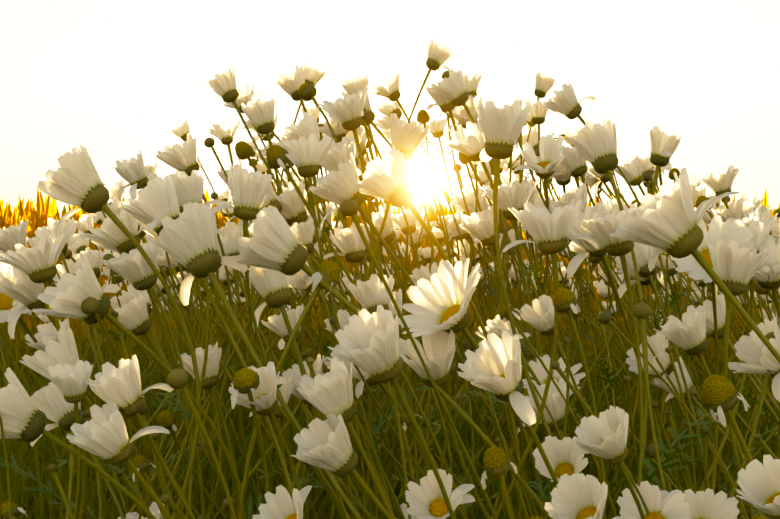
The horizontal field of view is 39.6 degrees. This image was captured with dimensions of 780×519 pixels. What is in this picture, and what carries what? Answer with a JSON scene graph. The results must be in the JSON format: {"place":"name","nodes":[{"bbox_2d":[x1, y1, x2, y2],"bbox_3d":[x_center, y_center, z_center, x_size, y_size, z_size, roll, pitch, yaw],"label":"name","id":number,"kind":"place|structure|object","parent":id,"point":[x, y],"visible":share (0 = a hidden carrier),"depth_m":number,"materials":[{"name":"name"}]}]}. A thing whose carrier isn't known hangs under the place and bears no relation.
{"place":"outdoors","nodes":[
{"label":"outdoors","id":0,"kind":"place"},
{"bbox_2d":[0,38,779,518],"bbox_3d":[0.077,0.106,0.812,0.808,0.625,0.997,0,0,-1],"label":"daisies","id":1,"kind":"object","parent":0,"point":[276,250],"visible":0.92,"depth_m":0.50,"materials":[{"name":"white plant"}]},
{"bbox_2d":[0,183,779,518],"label":"grass field","id":2,"kind":"structure","parent":0,"point":[34,503],"depth_m":1.00,"materials":[{"name":"green plant"}]},
{"bbox_2d":[0,0,779,220],"label":"sky","id":3,"kind":"structure","parent":0,"point":[111,78],"materials":[{"name":"white"}]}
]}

